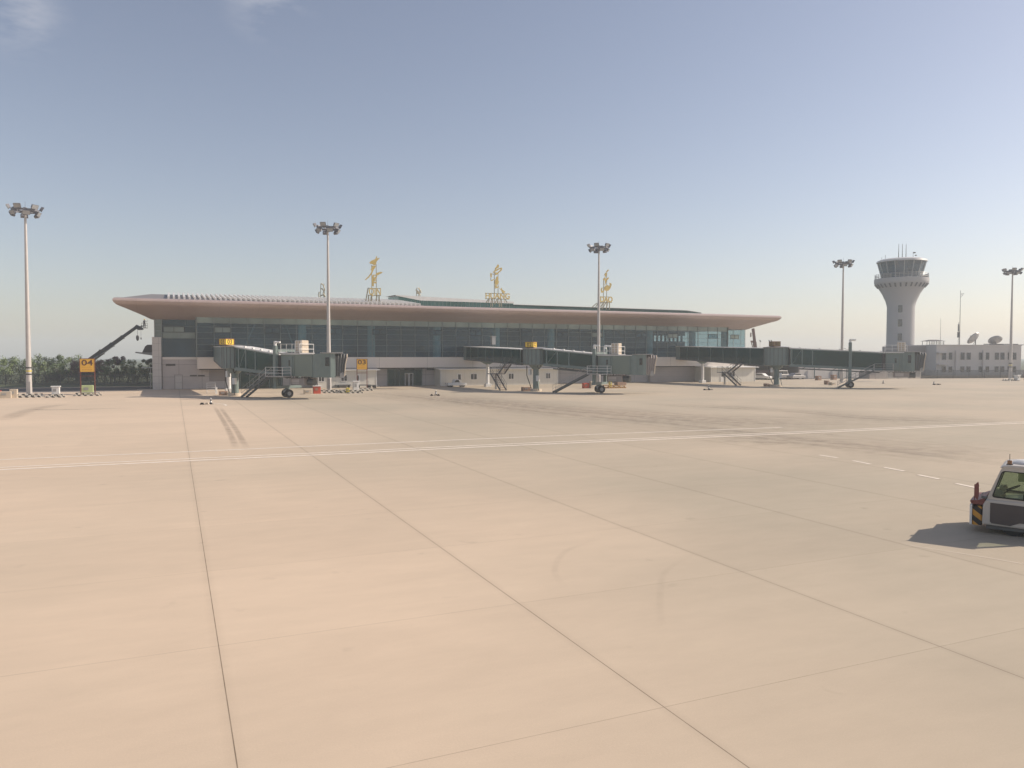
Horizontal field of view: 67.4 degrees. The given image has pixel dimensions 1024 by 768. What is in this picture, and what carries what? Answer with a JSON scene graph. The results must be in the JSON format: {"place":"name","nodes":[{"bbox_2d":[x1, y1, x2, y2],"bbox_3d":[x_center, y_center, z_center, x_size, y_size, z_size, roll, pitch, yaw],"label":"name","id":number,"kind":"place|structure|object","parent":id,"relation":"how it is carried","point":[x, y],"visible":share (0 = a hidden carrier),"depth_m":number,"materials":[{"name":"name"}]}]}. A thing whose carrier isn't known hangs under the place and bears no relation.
{"place":"outdoors","nodes":[
{"label":"outdoors","id":0,"kind":"place"},
{"bbox_2d":[0,379,151,387],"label":"verge","id":1,"kind":"structure","parent":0,"point":[36,384],"depth_m":138.72,"materials":[{"name":"green plant"}]},
{"bbox_2d":[0,355,20,383],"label":"tree","id":2,"kind":"object","parent":1,"relation":"on","point":[3,361],"visible":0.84,"depth_m":142.42,"materials":[{"name":"green plant"}]},
{"bbox_2d":[6,356,32,375],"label":"tree","id":3,"kind":"object","parent":1,"relation":"on","point":[20,367],"visible":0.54,"depth_m":143.99,"materials":[{"name":"green plant"}]},
{"bbox_2d":[22,353,49,376],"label":"tree","id":4,"kind":"object","parent":1,"relation":"on","point":[33,364],"visible":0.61,"depth_m":144.55,"materials":[{"name":"green plant"}]},
{"bbox_2d":[33,357,57,374],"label":"tree","id":5,"kind":"object","parent":1,"relation":"on","point":[47,362],"visible":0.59,"depth_m":146.21,"materials":[{"name":"green plant"}]},
{"bbox_2d":[45,354,68,380],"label":"tree","id":6,"kind":"object","parent":1,"relation":"on","point":[54,366],"visible":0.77,"depth_m":143.47,"materials":[{"name":"green plant"}]},
{"bbox_2d":[56,355,81,381],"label":"tree","id":7,"kind":"object","parent":1,"relation":"on","point":[68,359],"visible":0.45,"depth_m":147.36,"materials":[{"name":"green plant"}]},
{"bbox_2d":[0,372,152,383],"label":"undergrowth","id":8,"kind":"object","parent":1,"relation":"on","point":[73,377],"visible":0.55,"depth_m":142.55,"materials":[{"name":"green plant"}]},
{"bbox_2d":[0,374,152,385],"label":"fence","id":9,"kind":"object","parent":1,"relation":"on","point":[86,379],"visible":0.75,"depth_m":135.18,"materials":[{"name":"metal"}]},
{"bbox_2d":[69,360,88,376],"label":"tree","id":10,"kind":"object","parent":1,"relation":"on","point":[73,365],"visible":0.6,"depth_m":141.95,"materials":[{"name":"green plant"}]},
{"bbox_2d":[84,359,102,381],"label":"tree","id":11,"kind":"object","parent":1,"relation":"on","point":[97,365],"visible":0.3,"depth_m":145.76,"materials":[{"name":"green plant"}]},
{"bbox_2d":[53,325,143,380],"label":"mobile crane","id":12,"kind":"object","parent":1,"relation":"on","point":[100,352],"visible":0.48,"depth_m":157.51,"materials":[{"name":"paint"}]},
{"bbox_2d":[95,358,112,382],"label":"tree","id":13,"kind":"object","parent":1,"relation":"on","point":[100,362],"visible":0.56,"depth_m":146.41,"materials":[{"name":"green plant"}]},
{"bbox_2d":[100,358,120,383],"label":"tree","id":14,"kind":"object","parent":1,"relation":"on","point":[106,369],"visible":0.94,"depth_m":142.64,"materials":[{"name":"green plant"}]},
{"bbox_2d":[111,356,125,382],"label":"tree","id":15,"kind":"object","parent":1,"relation":"on","point":[118,361],"visible":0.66,"depth_m":148.49,"materials":[{"name":"green plant"}]},
{"bbox_2d":[119,359,136,382],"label":"tree","id":16,"kind":"object","parent":1,"relation":"on","point":[123,367],"visible":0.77,"depth_m":144.40,"materials":[{"name":"green plant"}]},
{"bbox_2d":[128,363,146,380],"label":"tree","id":17,"kind":"object","parent":1,"relation":"on","point":[140,370],"visible":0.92,"depth_m":143.24,"materials":[{"name":"green plant"}]},
{"bbox_2d":[141,358,151,373],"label":"tree","id":18,"kind":"object","parent":1,"relation":"on","point":[147,362],"visible":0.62,"depth_m":146.74,"materials":[{"name":"green plant"}]},
{"bbox_2d":[0,387,151,391],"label":"road","id":19,"kind":"structure","parent":0,"point":[78,389],"depth_m":117.79,"materials":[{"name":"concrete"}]},
{"bbox_2d":[141,367,151,387],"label":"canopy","id":20,"kind":"object","parent":19,"relation":"on","point":[150,374],"visible":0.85,"depth_m":122.20,"materials":[{"name":"metal"}]},
{"bbox_2d":[0,377,1023,767],"bbox_3d":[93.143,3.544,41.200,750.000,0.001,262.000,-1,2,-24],"label":"apron","id":21,"kind":"object","parent":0,"point":[682,597],"visible":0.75,"depth_m":17.25,"materials":[{"name":"concrete"}]},
{"bbox_2d":[0,391,11,397],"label":"concrete block","id":22,"kind":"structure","parent":21,"relation":"on","point":[5,394],"depth_m":92.65,"materials":[{"name":"concrete"}]},
{"bbox_2d":[9,389,17,397],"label":"concrete block","id":23,"kind":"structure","parent":21,"relation":"on","point":[14,392],"depth_m":93.28,"materials":[{"name":"concrete"}]},
{"bbox_2d":[6,203,43,395],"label":"floodlight mast","id":24,"kind":"object","parent":21,"relation":"on","point":[25,212],"visible":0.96,"depth_m":95.49,"materials":[{"name":"metal"}]},
{"bbox_2d":[27,382,29,392],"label":"access door","id":25,"kind":"structure","parent":24,"relation":"in","point":[28,383],"depth_m":95.68,"materials":[{"name":"metal"}]},
{"bbox_2d":[18,393,44,397],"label":"striped guard","id":26,"kind":"object","parent":21,"relation":"on","point":[31,396],"visible":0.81,"depth_m":94.21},
{"bbox_2d":[50,386,60,395],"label":"utility cabinet","id":27,"kind":"object","parent":21,"relation":"on","point":[55,389],"visible":0.86,"depth_m":95.71,"materials":[{"name":"white metal"}]},
{"bbox_2d":[46,394,65,397],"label":"striped guard","id":28,"kind":"object","parent":21,"relation":"on","point":[54,396],"visible":1,"depth_m":94.22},
{"bbox_2d":[81,385,93,393],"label":"green box","id":29,"kind":"object","parent":21,"relation":"on","point":[87,388],"visible":0.76,"depth_m":101.15,"materials":[{"name":"paint"}]},
{"bbox_2d":[73,392,101,395],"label":"striped guard","id":30,"kind":"object","parent":21,"relation":"on","point":[84,394],"visible":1,"depth_m":98.59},
{"bbox_2d":[79,358,95,394],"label":"stand sign","id":31,"kind":"object","parent":21,"relation":"on","point":[86,364],"visible":1,"depth_m":98.44,"materials":[{"name":"metal"}]},
{"bbox_2d":[213,346,230,391],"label":"glass walkway","id":32,"kind":"structure","parent":21,"relation":"on","point":[217,355],"depth_m":109.34,"materials":[{"name":"teal paint"}]},
{"bbox_2d":[219,391,227,394],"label":"equipment box","id":33,"kind":"object","parent":21,"relation":"on","point":[222,392],"visible":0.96,"depth_m":99.65,"materials":[{"name":"metal"}]},
{"bbox_2d":[219,338,347,397],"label":"boarding bridge","id":34,"kind":"structure","parent":21,"relation":"on","point":[275,363],"depth_m":92.81,"materials":[{"name":"grey paint"}]},
{"bbox_2d":[282,357,292,374],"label":"service door","id":35,"kind":"structure","parent":34,"relation":"in","point":[287,362],"depth_m":92.28,"materials":[{"name":"grey paint"}]},
{"bbox_2d":[304,389,311,393],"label":"equipment box","id":36,"kind":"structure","parent":21,"relation":"on","point":[307,391],"depth_m":102.62,"materials":[{"name":"metal"}]},
{"bbox_2d":[313,385,320,393],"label":"fire box","id":37,"kind":"object","parent":21,"relation":"on","point":[316,389],"visible":0.88,"depth_m":104.08,"materials":[{"name":"red paint"}]},
{"bbox_2d":[313,222,341,389],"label":"floodlight mast","id":38,"kind":"object","parent":21,"relation":"on","point":[335,227],"visible":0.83,"depth_m":108.49,"materials":[{"name":"metal"}]},
{"bbox_2d":[321,389,338,392],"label":"striped guard","id":39,"kind":"object","parent":21,"relation":"on","point":[331,391],"visible":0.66,"depth_m":106.18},
{"bbox_2d":[314,368,379,387],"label":"annex room","id":40,"kind":"object","parent":21,"relation":"on","point":[368,376],"visible":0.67,"depth_m":125.27,"materials":[{"name":"white paint"}]},
{"bbox_2d":[347,390,362,392],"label":"striped guard","id":41,"kind":"object","parent":21,"relation":"on","point":[356,391],"visible":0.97,"depth_m":105.50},
{"bbox_2d":[352,381,359,391],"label":"utility cabinet","id":42,"kind":"object","parent":21,"relation":"on","point":[355,385],"visible":0.8,"depth_m":108.01,"materials":[{"name":"white metal"}]},
{"bbox_2d":[356,359,367,369],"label":"stand sign","id":43,"kind":"object","parent":21,"relation":"on","point":[361,364],"visible":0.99,"depth_m":115.95,"materials":[{"name":"yellow metal"}]},
{"bbox_2d":[359,388,373,390],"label":"striped guard","id":44,"kind":"object","parent":21,"relation":"on","point":[367,389],"visible":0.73,"depth_m":113.18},
{"bbox_2d":[0,427,782,459],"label":"road marking","id":45,"kind":"object","parent":21,"relation":"on","point":[366,443],"visible":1,"depth_m":43.72,"materials":[{"name":"beige paint"}]},
{"bbox_2d":[112,292,780,389],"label":"terminal building","id":46,"kind":"structure","parent":21,"relation":"on","point":[400,340],"depth_m":136.95,"materials":[{"name":"grey stone"}]},
{"bbox_2d":[163,326,184,331],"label":"opening window","id":47,"kind":"structure","parent":46,"relation":"in","point":[165,328],"depth_m":117.83,"materials":[{"name":"grey glass"}]},
{"bbox_2d":[174,375,182,388],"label":"door","id":48,"kind":"structure","parent":46,"relation":"in","point":[178,379],"depth_m":118.41,"materials":[{"name":"metal"}]},
{"bbox_2d":[214,327,230,332],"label":"opening window","id":49,"kind":"structure","parent":46,"relation":"in","point":[216,329],"depth_m":119.23,"materials":[{"name":"grey glass"}]},
{"bbox_2d":[318,283,325,296],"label":"rooftop sign","id":50,"kind":"object","parent":46,"relation":"on","point":[323,291],"visible":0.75,"depth_m":156.22,"materials":[{"name":"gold metal"}]},
{"bbox_2d":[365,256,382,301],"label":"rooftop sign","id":51,"kind":"object","parent":46,"relation":"on","point":[373,262],"visible":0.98,"depth_m":127.50,"materials":[{"name":"gold metal"}]},
{"bbox_2d":[372,329,386,334],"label":"opening window","id":52,"kind":"structure","parent":46,"relation":"in","point":[372,329],"depth_m":129.19,"materials":[{"name":"glass"}]},
{"bbox_2d":[405,373,412,385],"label":"door","id":53,"kind":"structure","parent":46,"relation":"in","point":[408,376],"depth_m":133.00,"materials":[{"name":"white paint"}]},
{"bbox_2d":[485,265,509,306],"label":"rooftop sign","id":54,"kind":"object","parent":46,"relation":"on","point":[496,281],"visible":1,"depth_m":136.45,"materials":[{"name":"gold metal"}]},
{"bbox_2d":[592,332,602,336],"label":"opening window","id":55,"kind":"structure","parent":46,"relation":"in","point":[594,334],"depth_m":146.00,"materials":[{"name":"grey glass"}]},
{"bbox_2d":[592,270,612,308],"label":"rooftop sign","id":56,"kind":"object","parent":46,"relation":"on","point":[606,288],"visible":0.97,"depth_m":145.46,"materials":[{"name":"gold metal"}]},
{"bbox_2d":[668,334,677,337],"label":"opening window","id":57,"kind":"structure","parent":46,"relation":"in","point":[669,335],"depth_m":153.16,"materials":[{"name":"grey glass"}]},
{"bbox_2d":[730,335,738,338],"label":"opening window","id":58,"kind":"structure","parent":46,"relation":"in","point":[731,336],"depth_m":161.19,"materials":[{"name":"grey glass"}]},
{"bbox_2d":[445,379,466,386],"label":"parked tractor","id":59,"kind":"object","parent":21,"relation":"on","point":[455,382],"visible":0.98,"depth_m":126.89,"materials":[{"name":"white paint"}]},
{"bbox_2d":[463,336,522,390],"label":"glass walkway","id":60,"kind":"structure","parent":21,"relation":"on","point":[487,356],"depth_m":121.37,"materials":[{"name":"white paint"}]},
{"bbox_2d":[434,367,558,385],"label":"annex room","id":61,"kind":"object","parent":21,"relation":"on","point":[511,376],"visible":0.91,"depth_m":135.60,"materials":[{"name":"white paint"}]},
{"bbox_2d":[457,374,461,382],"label":"door","id":62,"kind":"structure","parent":61,"relation":"in","point":[459,376],"depth_m":133.06,"materials":[{"name":"white paint"}]},
{"bbox_2d":[470,374,476,379],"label":"window","id":63,"kind":"structure","parent":61,"relation":"in","point":[472,376],"depth_m":134.11,"materials":[{"name":"grey glass"}]},
{"bbox_2d":[508,373,513,378],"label":"window","id":64,"kind":"structure","parent":61,"relation":"in","point":[510,375],"depth_m":136.97,"materials":[{"name":"grey glass"}]},
{"bbox_2d":[0,422,1018,469],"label":"road marking","id":65,"kind":"object","parent":21,"relation":"on","point":[466,447],"visible":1,"depth_m":41.81,"materials":[{"name":"beige paint"}]},
{"bbox_2d":[521,387,530,390],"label":"equipment box","id":66,"kind":"object","parent":21,"relation":"on","point":[525,388],"visible":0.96,"depth_m":112.20,"materials":[{"name":"metal"}]},
{"bbox_2d":[582,383,588,387],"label":"fire box","id":67,"kind":"object","parent":21,"relation":"on","point":[585,385],"visible":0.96,"depth_m":121.76,"materials":[{"name":"red paint"}]},
{"bbox_2d":[587,243,610,381],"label":"floodlight mast","id":68,"kind":"object","parent":21,"relation":"on","point":[596,248],"visible":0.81,"depth_m":127.94,"materials":[{"name":"metal"}]},
{"bbox_2d":[603,385,625,387],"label":"striped guard","id":69,"kind":"object","parent":21,"relation":"on","point":[614,386],"visible":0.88,"depth_m":122.79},
{"bbox_2d":[614,382,625,384],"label":"cargo crate","id":70,"kind":"object","parent":21,"relation":"on","point":[619,383],"visible":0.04,"depth_m":135.39,"materials":[{"name":"metal"}]},
{"bbox_2d":[676,346,763,385],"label":"glass walkway","id":71,"kind":"structure","parent":21,"relation":"on","point":[739,356],"depth_m":139.40,"materials":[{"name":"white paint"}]},
{"bbox_2d":[695,365,754,381],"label":"annex room","id":72,"kind":"object","parent":21,"relation":"on","point":[742,373],"visible":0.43,"depth_m":154.24,"materials":[{"name":"white paint"}]},
{"bbox_2d":[720,371,723,381],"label":"door","id":73,"kind":"structure","parent":72,"relation":"in","point":[722,375],"depth_m":152.82,"materials":[{"name":"white paint"}]},
{"bbox_2d":[755,373,771,379],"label":"parked car","id":74,"kind":"object","parent":21,"relation":"on","point":[765,376],"visible":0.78,"depth_m":167.44,"materials":[{"name":"white paint"}]},
{"bbox_2d":[787,373,805,378],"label":"parked car","id":75,"kind":"object","parent":21,"relation":"on","point":[794,375],"visible":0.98,"depth_m":170.27,"materials":[{"name":"metal"}]},
{"bbox_2d":[830,375,836,379],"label":"cargo crate","id":76,"kind":"object","parent":21,"relation":"on","point":[833,377],"visible":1,"depth_m":167.18,"materials":[{"name":"metal"}]},
{"bbox_2d":[832,257,854,381],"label":"floodlight mast","id":77,"kind":"object","parent":21,"relation":"on","point":[849,262],"visible":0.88,"depth_m":149.44,"materials":[{"name":"metal"}]},
{"bbox_2d":[877,371,920,378],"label":"fence","id":78,"kind":"object","parent":21,"relation":"on","point":[887,376],"visible":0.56,"depth_m":173.16,"materials":[{"name":"white metal"}]},
{"bbox_2d":[921,370,1023,377],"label":"fence","id":79,"kind":"object","parent":21,"relation":"on","point":[956,375],"visible":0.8,"depth_m":179.36,"materials":[{"name":"metal"}]},
{"bbox_2d":[969,458,1023,535],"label":"aircraft tug","id":80,"kind":"object","parent":21,"relation":"on","point":[997,507],"visible":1,"depth_m":21.56,"materials":[{"name":"paint"}]},
{"bbox_2d":[992,471,1023,500],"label":"side window","id":81,"kind":"structure","parent":80,"relation":"in","point":[1003,471],"depth_m":21.43,"materials":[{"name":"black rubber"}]},
{"bbox_2d":[998,472,1023,491],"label":"side window","id":82,"kind":"structure","parent":80,"relation":"in","point":[1004,472],"depth_m":22.73,"materials":[{"name":"black glass"}]},
{"bbox_2d":[1002,268,1023,378],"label":"floodlight mast","id":83,"kind":"object","parent":21,"relation":"on","point":[1011,271],"visible":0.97,"depth_m":163.16,"materials":[{"name":"metal"}]},
{"bbox_2d":[1014,375,1020,380],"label":"utility cabinet","id":84,"kind":"object","parent":21,"relation":"on","point":[1017,377],"visible":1,"depth_m":159.75,"materials":[{"name":"white metal"}]},
{"bbox_2d":[0,359,1023,388],"bbox_3d":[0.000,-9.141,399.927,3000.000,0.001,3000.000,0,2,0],"label":"ground","id":85,"kind":"structure","parent":0,"point":[138,361],"depth_m":397.73,"materials":[{"name":"green plant"}]},
{"bbox_2d":[0,386,151,388],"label":"kerb","id":86,"kind":"structure","parent":85,"relation":"on","point":[76,387],"depth_m":124.06,"materials":[{"name":"beige concrete"}]},
{"bbox_2d":[135,345,151,354],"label":"pavilion","id":87,"kind":"structure","parent":85,"relation":"on","point":[147,350],"depth_m":143.66,"materials":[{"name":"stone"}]},
{"bbox_2d":[0,0,1023,358],"label":"sky","id":88,"kind":"structure","parent":0,"point":[725,153],"materials":[{"name":"blue"}]},
{"bbox_2d":[522,342,656,392],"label":"boarding bridge","id":89,"kind":"structure","parent":0,"point":[606,366],"depth_m":105.81,"materials":[{"name":"grey paint"}]},
{"bbox_2d":[599,358,610,372],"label":"service door","id":90,"kind":"structure","parent":89,"relation":"in","point":[603,362],"depth_m":104.60,"materials":[{"name":"grey paint"}]},
{"bbox_2d":[763,339,925,387],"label":"boarding bridge","id":91,"kind":"structure","parent":0,"point":[777,356],"depth_m":123.16,"materials":[{"name":"grey paint"}]},
{"bbox_2d":[887,355,898,369],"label":"service door","id":92,"kind":"structure","parent":91,"relation":"in","point":[891,359],"depth_m":120.37,"materials":[{"name":"grey paint"}]},
{"bbox_2d":[859,370,884,378],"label":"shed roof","id":93,"kind":"structure","parent":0,"point":[872,376],"depth_m":175.50,"materials":[{"name":"metal"}]},
{"bbox_2d":[760,370,1023,379],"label":"forecourt","id":94,"kind":"structure","parent":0,"point":[839,378],"depth_m":177.22,"materials":[{"name":"concrete"}]},
{"bbox_2d":[750,328,770,375],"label":"mobile crane","id":95,"kind":"object","parent":94,"relation":"on","point":[754,342],"visible":0.36,"depth_m":174.43,"materials":[{"name":"brown paint"}]},
{"bbox_2d":[770,370,788,378],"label":"parked minibus","id":96,"kind":"object","parent":94,"relation":"on","point":[784,373],"visible":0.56,"depth_m":171.29,"materials":[{"name":"metal"}]},
{"bbox_2d":[744,365,863,378],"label":"service building","id":97,"kind":"structure","parent":94,"relation":"on","point":[814,373],"depth_m":180.34,"materials":[{"name":"grey paint"}]},
{"bbox_2d":[882,345,1021,375],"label":"office block","id":98,"kind":"structure","parent":94,"relation":"on","point":[964,358],"depth_m":206.21,"materials":[{"name":"white concrete"}]},
{"bbox_2d":[922,340,943,344],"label":"roof shelter","id":99,"kind":"object","parent":98,"relation":"on","point":[936,342],"visible":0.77,"depth_m":211.84,"materials":[{"name":"metal"}]},
{"bbox_2d":[957,290,963,344],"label":"antenna mast","id":100,"kind":"object","parent":98,"relation":"on","point":[958,334],"visible":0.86,"depth_m":213.51,"materials":[{"name":"metal"}]},
{"bbox_2d":[960,353,964,359],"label":"window","id":101,"kind":"structure","parent":98,"relation":"in","point":[962,355],"depth_m":205.59,"materials":[{"name":"grey glass"}]},
{"bbox_2d":[967,332,978,344],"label":"satellite dish","id":102,"kind":"object","parent":98,"relation":"on","point":[973,337],"visible":0.98,"depth_m":211.42,"materials":[{"name":"metal"}]},
{"bbox_2d":[988,336,1002,343],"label":"satellite dish","id":103,"kind":"object","parent":98,"relation":"on","point":[994,339],"visible":0.98,"depth_m":213.57,"materials":[{"name":"metal"}]},
{"bbox_2d":[1000,353,1004,359],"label":"window","id":104,"kind":"structure","parent":98,"relation":"in","point":[1002,355],"depth_m":206.80,"materials":[{"name":"grey glass"}]},
{"bbox_2d":[874,244,928,345],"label":"control tower","id":105,"kind":"structure","parent":0,"point":[901,283],"depth_m":223.79,"materials":[{"name":"paint"}]},
{"bbox_2d":[898,333,901,340],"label":"window","id":106,"kind":"structure","parent":105,"relation":"in","point":[899,334],"depth_m":224.26,"materials":[{"name":"grey glass"}]},
{"bbox_2d":[984,344,1017,344],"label":"roof equipment","id":107,"kind":"object","parent":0,"point":[1000,344],"visible":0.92,"depth_m":209.80,"materials":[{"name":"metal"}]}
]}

